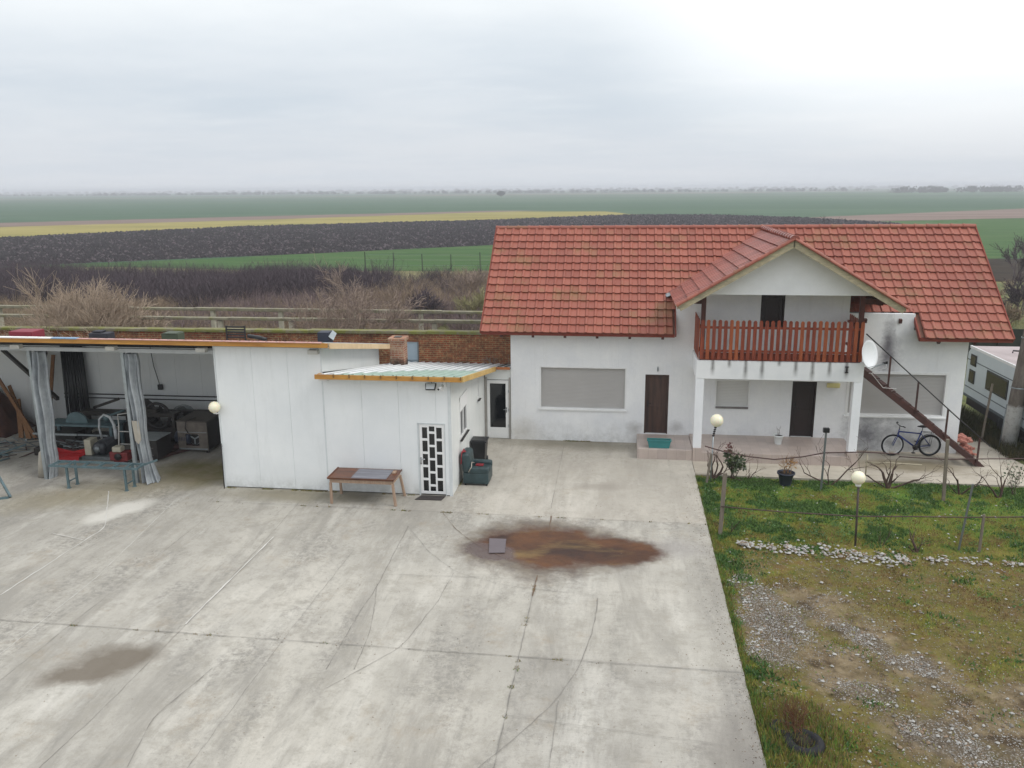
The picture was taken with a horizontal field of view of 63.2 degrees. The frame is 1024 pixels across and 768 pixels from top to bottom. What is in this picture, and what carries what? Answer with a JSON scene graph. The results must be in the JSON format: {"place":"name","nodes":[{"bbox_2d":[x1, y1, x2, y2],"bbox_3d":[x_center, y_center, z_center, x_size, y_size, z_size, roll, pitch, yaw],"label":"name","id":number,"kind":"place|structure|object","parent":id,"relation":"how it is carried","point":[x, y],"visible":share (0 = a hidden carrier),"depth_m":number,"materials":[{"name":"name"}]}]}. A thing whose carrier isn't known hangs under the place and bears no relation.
{"place":"outdoors","nodes":[
{"label":"outdoors","id":0,"kind":"place"},
{"bbox_2d":[0,211,508,226],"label":"fallow field","id":1,"kind":"structure","parent":0,"point":[18,224],"depth_m":264.06,"materials":[{"name":"soil"}]},
{"bbox_2d":[0,211,634,236],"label":"stubble field","id":2,"kind":"structure","parent":0,"point":[20,231],"depth_m":238.80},
{"bbox_2d":[0,426,766,767],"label":"yard","id":3,"kind":"structure","parent":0,"point":[246,578],"depth_m":17.76,"materials":[{"name":"concrete"}]},
{"bbox_2d":[0,391,34,437],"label":"covered heap","id":4,"kind":"object","parent":3,"relation":"on","point":[8,422],"visible":0.65,"depth_m":31.73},
{"bbox_2d":[0,437,38,460],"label":"scrap pile","id":5,"kind":"object","parent":3,"relation":"on","point":[5,442],"visible":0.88,"depth_m":29.10,"materials":[{"name":"grey metal"}]},
{"bbox_2d":[0,378,38,439],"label":"plank","id":6,"kind":"object","parent":3,"relation":"on","point":[17,408],"visible":0.84,"depth_m":31.04,"materials":[{"name":"wood"}]},
{"bbox_2d":[7,385,31,438],"bbox_3d":[-18.432,1.063,31.159,1.328,1.974,0.103,10,17,36],"label":"plank","id":7,"kind":"object","parent":3,"relation":"on","point":[28,433],"visible":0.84,"depth_m":31.16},
{"bbox_2d":[16,398,23,437],"bbox_3d":[-18.540,1.305,31.335,0.186,1.420,0.857,-7,15,-25],"label":"plank","id":8,"kind":"object","parent":3,"relation":"on","point":[20,429],"visible":0.74,"depth_m":31.25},
{"bbox_2d":[49,355,54,399],"bbox_3d":[-17.643,0.386,31.825,0.143,2.916,0.858,2,14,11],"label":"board","id":9,"kind":"object","parent":3,"relation":"on","point":[52,367],"visible":0.36,"depth_m":31.83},
{"bbox_2d":[60,346,69,415],"bbox_3d":[-17.240,0.070,32.109,0.110,3.390,0.430,-4,14,-14],"label":"pipe","id":10,"kind":"object","parent":3,"relation":"on","point":[65,386],"visible":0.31,"depth_m":32.06,"materials":[{"name":"black plastic"}]},
{"bbox_2d":[62,346,72,412],"bbox_3d":[-17.111,0.073,32.093,0.107,3.391,0.460,-6,14,-23],"label":"pipe","id":11,"kind":"object","parent":3,"relation":"on","point":[68,385],"visible":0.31,"depth_m":32.03,"materials":[{"name":"black plastic"}]},
{"bbox_2d":[56,439,83,448],"bbox_3d":[-15.397,2.253,29.435,2.383,0.432,0.825,1,13,7],"label":"offcut pile","id":12,"kind":"object","parent":3,"relation":"on","point":[74,444],"visible":0.48,"depth_m":29.46,"materials":[{"name":"metal"}]},
{"bbox_2d":[55,426,85,444],"bbox_3d":[-16.238,1.897,30.535,1.000,0.470,0.810,1,13,7],"label":"metal box","id":13,"kind":"object","parent":3,"relation":"on","point":[75,430],"visible":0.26,"depth_m":30.24,"materials":[{"name":"metal"}]},
{"bbox_2d":[67,346,76,411],"bbox_3d":[-16.919,0.077,32.068,0.108,3.391,0.453,-6,14,-21],"label":"pipe","id":14,"kind":"object","parent":3,"relation":"on","point":[72,384],"visible":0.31,"depth_m":32.00,"materials":[{"name":"black plastic"}]},
{"bbox_2d":[69,346,79,411],"bbox_3d":[-16.813,0.080,32.054,0.107,3.391,0.460,-6,14,-23],"label":"pipe","id":15,"kind":"object","parent":3,"relation":"on","point":[75,382],"visible":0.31,"depth_m":31.99,"materials":[{"name":"black plastic"}]},
{"bbox_2d":[72,346,82,410],"bbox_3d":[-16.671,0.083,32.035,0.108,3.393,0.511,-9,16,-33],"label":"pipe","id":16,"kind":"object","parent":3,"relation":"on","point":[78,384],"visible":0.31,"depth_m":31.96,"materials":[{"name":"black plastic"}]},
{"bbox_2d":[33,409,125,444],"bbox_3d":[-15.413,1.625,29.794,3.013,1.388,1.100,1,13,7],"label":"saw bench","id":17,"kind":"object","parent":3,"relation":"on","point":[76,419],"visible":0.76,"depth_m":29.70,"materials":[{"name":"blue metal"}]},
{"bbox_2d":[74,346,85,409],"bbox_3d":[-16.572,0.085,32.022,0.108,3.393,0.512,-9,16,-33],"label":"pipe","id":18,"kind":"object","parent":3,"relation":"on","point":[80,380],"visible":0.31,"depth_m":31.95,"materials":[{"name":"black plastic"}]},
{"bbox_2d":[79,346,92,429],"bbox_3d":[-16.390,0.089,31.999,0.106,3.392,0.491,-8,15,-30],"label":"pipe","id":19,"kind":"object","parent":3,"relation":"on","point":[84,379],"visible":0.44,"depth_m":31.93,"materials":[{"name":"black plastic"}]},
{"bbox_2d":[48,459,157,490],"bbox_3d":[-12.708,2.797,25.968,3.220,0.824,0.752,1,13,7],"label":"steel trestle","id":20,"kind":"object","parent":3,"relation":"on","point":[100,466],"visible":1,"depth_m":25.82,"materials":[{"name":"metal"}]},
{"bbox_2d":[57,448,84,460],"bbox_3d":[-15.264,2.420,28.614,1.150,0.340,0.600,1,13,7],"label":"red tray","id":21,"kind":"object","parent":20,"relation":"on","point":[64,454],"visible":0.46,"depth_m":28.71,"materials":[{"name":"paint"}]},
{"bbox_2d":[109,445,131,461],"bbox_3d":[-13.249,2.379,28.201,0.650,0.620,0.450,1,13,7],"label":"engine","id":22,"kind":"object","parent":20,"relation":"on","point":[119,453],"visible":0.86,"depth_m":28.03,"materials":[{"name":"red metal"}]},
{"bbox_2d":[82,414,129,459],"bbox_3d":[-14.082,1.771,28.859,1.300,1.474,1.020,1,13,7],"label":"vacuum pump","id":23,"kind":"object","parent":3,"relation":"on","point":[99,449],"visible":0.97,"depth_m":28.70,"materials":[{"name":"grey metal"}]},
{"bbox_2d":[79,398,180,436],"bbox_3d":[-13.945,1.342,30.610,3.700,1.544,0.690,1,13,7],"label":"machine bed","id":24,"kind":"object","parent":3,"relation":"on","point":[152,411],"visible":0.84,"depth_m":30.32,"materials":[{"name":"metal"}]},
{"bbox_2d":[135,432,171,459],"bbox_3d":[-12.351,2.120,28.660,0.840,0.700,0.950,1,13,7],"label":"control cabinet","id":25,"kind":"object","parent":3,"relation":"on","point":[160,445],"visible":0.6,"depth_m":28.48,"materials":[{"name":"black metal"}]},
{"bbox_2d":[126,399,202,436],"bbox_3d":[-12.801,1.296,30.864,3.500,1.500,1.000,1,13,7],"label":"flywheel machine","id":26,"kind":"object","parent":3,"relation":"on","point":[156,424],"visible":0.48,"depth_m":30.55,"materials":[{"name":"black metal"}]},
{"bbox_2d":[137,431,194,459],"bbox_3d":[-11.835,2.052,29.212,0.850,0.752,2.730,9,16,35],"label":"electric motor","id":27,"kind":"object","parent":3,"relation":"on","point":[188,441],"visible":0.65,"depth_m":29.28,"materials":[{"name":"metal"}]},
{"bbox_2d":[175,409,220,452],"bbox_3d":[-11.104,1.680,29.872,1.140,1.182,1.584,1,13,7],"label":"ventilated unit","id":28,"kind":"object","parent":3,"relation":"on","point":[202,428],"visible":0.93,"depth_m":29.26,"materials":[{"name":"black metal"}]},
{"bbox_2d":[0,335,510,495],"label":"workshop","id":29,"kind":"structure","parent":3,"relation":"on","point":[303,415],"depth_m":25.23,"materials":[{"name":"white paint"}]},
{"bbox_2d":[9,329,44,336],"bbox_3d":[-15.508,-1.575,26.613,0.800,0.302,0.600,1,13,7],"label":"red crate","id":30,"kind":"object","parent":29,"relation":"on","point":[31,332],"visible":0.52,"depth_m":26.36,"materials":[{"name":"plastic"}]},
{"bbox_2d":[32,351,58,478],"bbox_3d":[-14.926,0.979,26.499,0.880,4.180,0.581,8,15,31],"label":"tarpaulin curtain","id":31,"kind":"object","parent":29,"relation":"hanging from","point":[42,395],"visible":0.98,"depth_m":26.24,"materials":[{"name":"plastic"}]},
{"bbox_2d":[89,330,114,337],"bbox_3d":[-12.955,-1.530,26.277,0.650,0.332,0.400,1,13,7],"label":"dark bundle","id":32,"kind":"object","parent":29,"relation":"on","point":[101,334],"visible":0.81,"depth_m":26.11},
{"bbox_2d":[124,353,160,484],"bbox_3d":[-11.529,1.071,25.959,0.697,4.160,0.706,1,13,7],"label":"tarpaulin curtain","id":33,"kind":"object","parent":29,"relation":"hanging from","point":[149,473],"visible":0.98,"depth_m":25.87,"materials":[{"name":"plastic"}]},
{"bbox_2d":[161,331,184,339],"bbox_3d":[-10.576,-1.465,25.969,0.550,0.312,0.440,1,13,7],"label":"green box","id":34,"kind":"object","parent":29,"relation":"on","point":[179,335],"visible":0.81,"depth_m":25.79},
{"bbox_2d":[225,326,248,340],"bbox_3d":[-8.494,-1.537,25.869,0.640,0.616,0.426,1,13,7],"label":"metal rack","id":35,"kind":"object","parent":29,"relation":"on","point":[227,332],"visible":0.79,"depth_m":25.65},
{"bbox_2d":[317,330,336,341],"bbox_3d":[-5.636,-1.402,25.416,0.490,0.432,0.400,1,13,7],"label":"roof vent","id":36,"kind":"object","parent":29,"relation":"on","point":[326,335],"visible":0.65,"depth_m":25.24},
{"bbox_2d":[419,424,445,493],"bbox_3d":[-2.368,2.255,24.789,0.760,2.170,0.122,1,13,7],"label":"door","id":37,"kind":"structure","parent":29,"relation":"in","point":[431,437],"depth_m":24.81,"materials":[{"name":"white paint"}]},
{"bbox_2d":[459,389,469,441],"bbox_3d":[-1.533,0.971,26.327,0.140,1.390,1.250,1,13,7],"label":"window","id":38,"kind":"structure","parent":29,"relation":"in","point":[463,399],"depth_m":26.31,"materials":[{"name":"white paint"}]},
{"bbox_2d":[487,380,508,437],"bbox_3d":[-0.511,0.929,30.464,0.815,2.180,0.140,1,13,7],"label":"door","id":39,"kind":"structure","parent":29,"relation":"in","point":[497,390],"depth_m":30.49,"materials":[{"name":"white paint"}]},
{"bbox_2d":[327,467,405,506],"bbox_3d":[-4.289,3.028,24.654,2.104,0.866,0.980,1,13,7],"label":"work table","id":40,"kind":"object","parent":3,"relation":"on","point":[340,475],"visible":1,"depth_m":24.38,"materials":[{"name":"brown wood"}]},
{"bbox_2d":[3,443,764,766],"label":"grit","id":41,"kind":"object","parent":3,"relation":"on","point":[528,599],"visible":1,"depth_m":17.69,"materials":[{"name":"gravel"}]},
{"bbox_2d":[462,447,491,485],"bbox_3d":[-1.103,2.577,26.105,0.896,1.020,0.880,1,13,7],"label":"armchair","id":42,"kind":"object","parent":3,"relation":"on","point":[473,474],"visible":0.99,"depth_m":25.78,"materials":[{"name":"fabric"}]},
{"bbox_2d":[470,436,488,458],"bbox_3d":[-1.079,2.232,27.905,0.550,0.864,0.658,1,13,7],"label":"wheelie bin","id":43,"kind":"object","parent":3,"relation":"on","point":[479,444],"visible":0.8,"depth_m":27.64,"materials":[{"name":"black plastic"}]},
{"bbox_2d":[489,538,505,552],"bbox_3d":[-0.368,4.163,21.474,0.447,0.004,0.899,-1,13,-1],"label":"metal sheet","id":44,"kind":"object","parent":3,"relation":"on","point":[496,545],"visible":1,"depth_m":21.46,"materials":[{"name":"metal"}]},
{"bbox_2d":[0,213,900,265],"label":"ploughed field","id":45,"kind":"structure","parent":0,"point":[264,250],"depth_m":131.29,"materials":[{"name":"soil"}]},
{"bbox_2d":[0,185,1023,268],"bbox_3d":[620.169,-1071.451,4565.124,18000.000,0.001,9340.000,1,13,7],"label":"wheat field","id":46,"kind":"structure","parent":0,"point":[851,201],"depth_m":492.60,"materials":[{"name":"plant"}]},
{"bbox_2d":[0,0,1023,191],"label":"sky","id":47,"kind":"structure","parent":0,"point":[96,95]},
{"bbox_2d":[4,185,1023,329],"bbox_3d":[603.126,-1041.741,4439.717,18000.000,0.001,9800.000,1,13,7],"label":"ground","id":48,"kind":"structure","parent":0,"point":[415,276],"depth_m":91.41,"materials":[{"name":"soil"}]},
{"bbox_2d":[0,268,176,337],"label":"bare tree","id":49,"kind":"object","parent":48,"relation":"on","point":[68,312],"visible":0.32,"depth_m":36.40,"materials":[{"name":"brown plant"}]},
{"bbox_2d":[0,314,480,329],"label":"concrete frame","id":50,"kind":"object","parent":48,"relation":"on","point":[434,322],"visible":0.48,"depth_m":37.57,"materials":[{"name":"concrete"}]},
{"bbox_2d":[0,305,482,329],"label":"concrete frame","id":51,"kind":"object","parent":48,"relation":"on","point":[212,310],"visible":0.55,"depth_m":41.83,"materials":[{"name":"concrete"}]},
{"bbox_2d":[0,253,488,313],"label":"thicket","id":52,"kind":"object","parent":48,"relation":"on","point":[181,283],"visible":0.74,"depth_m":70.31,"materials":[{"name":"plant"}]},
{"bbox_2d":[0,326,510,402],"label":"brick wall","id":53,"kind":"structure","parent":48,"relation":"on","point":[458,346],"depth_m":32.95,"materials":[{"name":"brown brick"}]},
{"bbox_2d":[407,342,417,361],"bbox_3d":[-3.984,-0.736,33.061,0.620,1.920,0.080,1,13,7],"label":"metal door","id":54,"kind":"structure","parent":53,"relation":"in","point":[411,346],"depth_m":32.93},
{"bbox_2d":[137,281,486,329],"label":"mauve brush","id":55,"kind":"object","parent":48,"relation":"on","point":[259,302],"visible":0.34,"depth_m":58.23,"materials":[{"name":"plant"}]},
{"bbox_2d":[272,255,427,340],"bbox_3d":[-6.831,-2.527,36.315,8.626,6.629,8.116,1,13,7],"label":"bare tree","id":56,"kind":"object","parent":48,"relation":"on","point":[359,306],"visible":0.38,"depth_m":35.97,"materials":[{"name":"brown plant"}]},
{"bbox_2d":[403,283,446,318],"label":"bare shrub","id":57,"kind":"object","parent":48,"relation":"on","point":[432,303],"visible":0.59,"depth_m":56.16,"materials":[{"name":"brown plant"}]},
{"bbox_2d":[445,267,487,295],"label":"bare shrub","id":58,"kind":"object","parent":48,"relation":"on","point":[474,277],"visible":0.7,"depth_m":66.58,"materials":[{"name":"brown plant"}]},
{"bbox_2d":[452,285,485,324],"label":"bare shrub","id":59,"kind":"object","parent":48,"relation":"on","point":[476,302],"visible":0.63,"depth_m":55.82,"materials":[{"name":"brown plant"}]},
{"bbox_2d":[0,266,1023,329],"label":"brushwood","id":60,"kind":"object","parent":48,"relation":"on","point":[164,303],"visible":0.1,"depth_m":62.04,"materials":[{"name":"plant"}]},
{"bbox_2d":[0,184,1023,195],"bbox_3d":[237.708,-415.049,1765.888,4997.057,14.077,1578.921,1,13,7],"label":"woodland","id":61,"kind":"object","parent":48,"relation":"on","point":[935,189],"visible":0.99,"depth_m":1491.69,"materials":[{"name":"green plant"}]},
{"bbox_2d":[23,286,1023,368],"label":"rough grass","id":62,"kind":"structure","parent":48,"relation":"on","point":[1016,322],"depth_m":55.02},
{"bbox_2d":[30,218,1023,270],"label":"wheat field","id":63,"kind":"structure","parent":0,"point":[999,232],"depth_m":113.66,"materials":[{"name":"plant"}]},
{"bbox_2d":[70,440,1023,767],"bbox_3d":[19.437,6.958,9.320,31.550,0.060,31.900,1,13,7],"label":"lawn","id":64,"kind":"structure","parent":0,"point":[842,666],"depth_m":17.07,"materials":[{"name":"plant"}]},
{"bbox_2d":[710,414,722,480],"bbox_3d":[6.342,2.030,25.948,0.400,2.250,0.400,1,13,7],"label":"globe lamp","id":65,"kind":"object","parent":64,"relation":"on","point":[716,420],"visible":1,"depth_m":25.64,"materials":[{"name":"beige"}]},
{"bbox_2d":[718,472,726,534],"bbox_3d":[5.560,3.227,21.984,0.150,1.852,0.080,1,13,7],"label":"trellis post","id":66,"kind":"object","parent":64,"relation":"on","point":[723,494],"visible":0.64,"depth_m":21.92,"materials":[{"name":"grey wood"}]},
{"bbox_2d":[721,506,1023,517],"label":"trellis bar","id":67,"kind":"object","parent":66,"relation":"attached to","point":[877,516],"visible":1,"depth_m":21.18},
{"bbox_2d":[707,442,760,481],"bbox_3d":[6.984,2.521,26.083,1.738,1.358,1.019,1,13,7],"label":"bare vine","id":68,"kind":"object","parent":64,"relation":"on","point":[718,474],"visible":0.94,"depth_m":26.27,"materials":[{"name":"brown plant"}]},
{"bbox_2d":[723,442,752,478],"bbox_3d":[7.141,2.405,26.345,0.964,1.237,0.803,1,13,7],"label":"leafy shrub","id":69,"kind":"object","parent":64,"relation":"on","point":[736,460],"visible":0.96,"depth_m":26.20,"materials":[{"name":"green plant"}]},
{"bbox_2d":[777,453,798,486],"bbox_3d":[8.483,2.648,25.736,0.783,1.012,0.562,-3,13,-10],"label":"flower pot","id":70,"kind":"object","parent":64,"relation":"on","point":[786,475],"visible":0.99,"depth_m":25.68,"materials":[{"name":"black plastic"}]},
{"bbox_2d":[769,719,824,756],"bbox_3d":[4.811,5.944,13.989,1.000,0.171,0.677,40,42,70],"label":"tyre planter","id":71,"kind":"object","parent":64,"relation":"on","point":[814,749],"visible":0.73,"depth_m":13.80,"materials":[{"name":"rubber"}]},
{"bbox_2d":[770,695,824,734],"bbox_3d":[4.832,5.565,13.975,0.917,0.594,0.850,1,13,7],"label":"dry bush","id":72,"kind":"object","parent":71,"relation":"in","point":[793,716],"visible":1,"depth_m":14.02,"materials":[{"name":"plant"}]},
{"bbox_2d":[820,427,829,489],"bbox_3d":[9.417,2.331,25.141,0.180,2.090,0.132,1,13,7],"label":"trellis post","id":73,"kind":"object","parent":64,"relation":"on","point":[826,430],"visible":0.88,"depth_m":25.07,"materials":[{"name":"grey metal"}]},
{"bbox_2d":[705,446,898,459],"bbox_3d":[8.694,2.135,25.187,5.597,0.440,0.190,2,14,11],"label":"trellis bar","id":74,"kind":"object","parent":73,"relation":"attached to","point":[800,456],"visible":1,"depth_m":25.24,"materials":[{"name":"wood"}]},
{"bbox_2d":[790,436,886,484],"bbox_3d":[9.964,2.389,25.310,2.978,1.829,1.016,1,13,7],"label":"bare vine","id":75,"kind":"object","parent":64,"relation":"on","point":[839,478],"visible":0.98,"depth_m":25.72,"materials":[{"name":"brown plant"}]},
{"bbox_2d":[851,471,865,545],"bbox_3d":[8.766,3.213,21.234,0.350,2.076,0.350,1,13,7],"label":"globe lamp","id":76,"kind":"object","parent":64,"relation":"on","point":[858,478],"visible":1,"depth_m":21.02,"materials":[{"name":"beige"}]},
{"bbox_2d":[714,482,1023,767],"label":"gravel","id":77,"kind":"structure","parent":64,"relation":"on","point":[957,741],"depth_m":16.45,"materials":[{"name":"gravel"}]},
{"bbox_2d":[736,538,1023,567],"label":"stone row","id":78,"kind":"object","parent":64,"relation":"on","point":[904,559],"visible":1,"depth_m":20.82,"materials":[{"name":"stone"}]},
{"bbox_2d":[842,449,942,488],"bbox_3d":[11.760,2.621,25.702,2.997,1.281,1.089,6,15,26],"label":"bare vine","id":79,"kind":"object","parent":64,"relation":"on","point":[888,484],"visible":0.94,"depth_m":25.49,"materials":[{"name":"brown plant"}]},
{"bbox_2d":[941,439,949,500],"bbox_3d":[12.636,2.561,24.259,0.213,2.005,0.094,-5,14,-18],"label":"trellis post","id":80,"kind":"object","parent":64,"relation":"on","point":[945,469],"visible":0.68,"depth_m":24.21,"materials":[{"name":"grey wood"}]},
{"bbox_2d":[935,455,990,494],"bbox_3d":[13.325,2.797,24.668,1.540,1.276,0.737,1,13,7],"label":"bare vine","id":81,"kind":"object","parent":64,"relation":"on","point":[958,488],"visible":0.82,"depth_m":24.81,"materials":[{"name":"brown plant"}]},
{"bbox_2d":[958,484,973,549],"bbox_3d":[11.413,3.402,20.945,0.189,1.903,0.045,7,15,28],"label":"trellis post","id":82,"kind":"object","parent":64,"relation":"on","point":[966,514],"visible":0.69,"depth_m":20.91,"materials":[{"name":"grey metal"}]},
{"bbox_2d":[974,452,1022,497],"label":"bare vine","id":83,"kind":"object","parent":64,"relation":"on","point":[1001,492],"visible":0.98,"depth_m":24.57,"materials":[{"name":"brown plant"}]},
{"bbox_2d":[1002,461,1023,494],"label":"leafy shrub","id":84,"kind":"object","parent":64,"relation":"on","point":[1015,479],"visible":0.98,"depth_m":24.76,"materials":[{"name":"brown plant"}]},
{"bbox_2d":[460,189,1023,194],"bbox_3d":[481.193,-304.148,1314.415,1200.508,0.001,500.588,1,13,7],"label":"strip","id":85,"kind":"object","parent":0,"point":[683,192],"visible":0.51,"depth_m":1261.33,"materials":[{"name":"soil"}]},
{"bbox_2d":[480,223,1015,466],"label":"house","id":86,"kind":"structure","parent":0,"point":[680,336],"depth_m":29.05,"materials":[{"name":"paint"}]},
{"bbox_2d":[538,366,626,411],"bbox_3d":[2.547,0.154,29.928,3.180,1.610,0.260,1,13,7],"label":"window","id":87,"kind":"structure","parent":86,"relation":"in","point":[561,387],"depth_m":29.95,"materials":[{"name":"white paint"}]},
{"bbox_2d":[644,374,668,433],"bbox_3d":[5.158,0.702,29.744,0.830,2.170,0.180,1,13,7],"label":"door","id":88,"kind":"structure","parent":86,"relation":"in","point":[656,386],"depth_m":29.72,"materials":[{"name":"brown wood"}]},
{"bbox_2d":[647,438,671,447],"bbox_3d":[5.012,2.021,28.355,0.820,0.278,0.300,1,13,7],"label":"window box planter","id":89,"kind":"object","parent":86,"relation":"on","point":[659,442],"visible":1,"depth_m":28.25,"materials":[{"name":"teal plastic"}]},
{"bbox_2d":[714,379,750,408],"bbox_3d":[7.743,0.337,29.270,1.200,1.040,0.250,1,13,7],"label":"window","id":90,"kind":"structure","parent":86,"relation":"in","point":[729,394],"depth_m":29.28,"materials":[{"name":"white paint"}]},
{"bbox_2d":[760,295,785,326],"bbox_3d":[8.903,-2.126,28.566,0.790,1.980,0.180,1,13,7],"label":"door","id":91,"kind":"structure","parent":86,"relation":"in","point":[772,306],"depth_m":28.44,"materials":[{"name":"wood"}]},
{"bbox_2d":[789,381,816,436],"bbox_3d":[10.155,0.862,29.103,0.810,2.000,0.180,1,13,7],"label":"door","id":92,"kind":"structure","parent":86,"relation":"in","point":[803,401],"depth_m":29.08,"materials":[{"name":"wood"}]},
{"bbox_2d":[862,340,894,390],"bbox_3d":[11.691,-0.516,26.605,0.881,1.839,1.475,11,17,39],"label":"satellite dish","id":93,"kind":"object","parent":86,"relation":"attached to","point":[869,354],"visible":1,"depth_m":26.42,"materials":[{"name":"white metal"}]},
{"bbox_2d":[843,371,949,419],"bbox_3d":[13.154,0.357,28.534,3.360,1.620,0.260,1,13,7],"label":"window","id":94,"kind":"structure","parent":86,"relation":"in","point":[874,403],"depth_m":28.50,"materials":[{"name":"white paint"}]},
{"bbox_2d":[692,439,1023,487],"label":"path","id":95,"kind":"structure","parent":0,"point":[964,472],"depth_m":27.10,"materials":[{"name":"concrete"}]},
{"bbox_2d":[881,421,941,455],"bbox_3d":[13.580,1.905,28.273,1.994,1.120,0.689,0,13,4],"label":"bicycle","id":96,"kind":"object","parent":95,"relation":"on","point":[917,446],"visible":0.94,"depth_m":28.27,"materials":[{"name":"metal"}]},
{"bbox_2d":[863,334,989,466],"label":"external staircase","id":97,"kind":"structure","parent":95,"relation":"on","point":[901,401],"depth_m":27.14,"materials":[{"name":"brown metal"}]},
{"bbox_2d":[957,433,976,455],"bbox_3d":[15.648,2.077,28.683,0.690,0.550,1.173,1,13,7],"label":"brick pile","id":98,"kind":"object","parent":95,"relation":"on","point":[963,440],"visible":0.83,"depth_m":28.57,"materials":[{"name":"brick"}]},
{"bbox_2d":[809,209,1023,220],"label":"fallow strip","id":99,"kind":"object","parent":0,"point":[991,214],"visible":0.83,"depth_m":247.65,"materials":[{"name":"soil"}]},
{"bbox_2d":[961,283,1023,487],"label":"verge","id":100,"kind":"structure","parent":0,"point":[964,397],"depth_m":35.53,"materials":[{"name":"green plant"}]},
{"bbox_2d":[958,403,1023,460],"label":"weeds","id":101,"kind":"object","parent":100,"relation":"on","point":[974,423],"visible":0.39,"depth_m":30.25,"materials":[{"name":"plant"}]},
{"bbox_2d":[963,345,1023,439],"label":"caravan","id":102,"kind":"object","parent":100,"relation":"on","point":[987,366],"visible":0.62,"depth_m":31.84,"materials":[{"name":"white paint"}]},
{"bbox_2d":[985,370,1008,399],"bbox_3d":[18.108,0.027,31.105,0.034,0.750,1.850,1,13,7],"label":"window","id":103,"kind":"structure","parent":102,"relation":"in","point":[1000,387],"depth_m":30.98,"materials":[{"name":"black plastic"}]},
{"bbox_2d":[967,329,1023,357],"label":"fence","id":104,"kind":"object","parent":100,"relation":"on","point":[1018,333],"visible":0.05,"depth_m":44.10,"materials":[{"name":"metal"}]},
{"bbox_2d":[989,233,1023,285],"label":"bare tree","id":105,"kind":"object","parent":100,"relation":"on","point":[1007,257],"visible":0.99,"depth_m":75.57,"materials":[{"name":"brown plant"}]},
{"bbox_2d":[1001,331,1023,446],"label":"utility pole","id":106,"kind":"object","parent":100,"relation":"on","point":[1013,419],"visible":0.85,"depth_m":28.78,"materials":[{"name":"concrete"}]},
{"bbox_2d":[1002,272,1023,320],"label":"bare tree","id":107,"kind":"object","parent":100,"relation":"on","point":[1016,295],"visible":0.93,"depth_m":56.21,"materials":[{"name":"brown plant"}]},
{"bbox_2d":[1004,301,1023,323],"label":"bare shrub","id":108,"kind":"object","parent":100,"relation":"on","point":[1010,312],"visible":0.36,"depth_m":53.34,"materials":[{"name":"brown plant"}]},
{"bbox_2d":[988,259,1023,280],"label":"dirt strip","id":109,"kind":"object","parent":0,"point":[1001,269],"visible":0.1,"depth_m":90.86,"materials":[{"name":"soil"}]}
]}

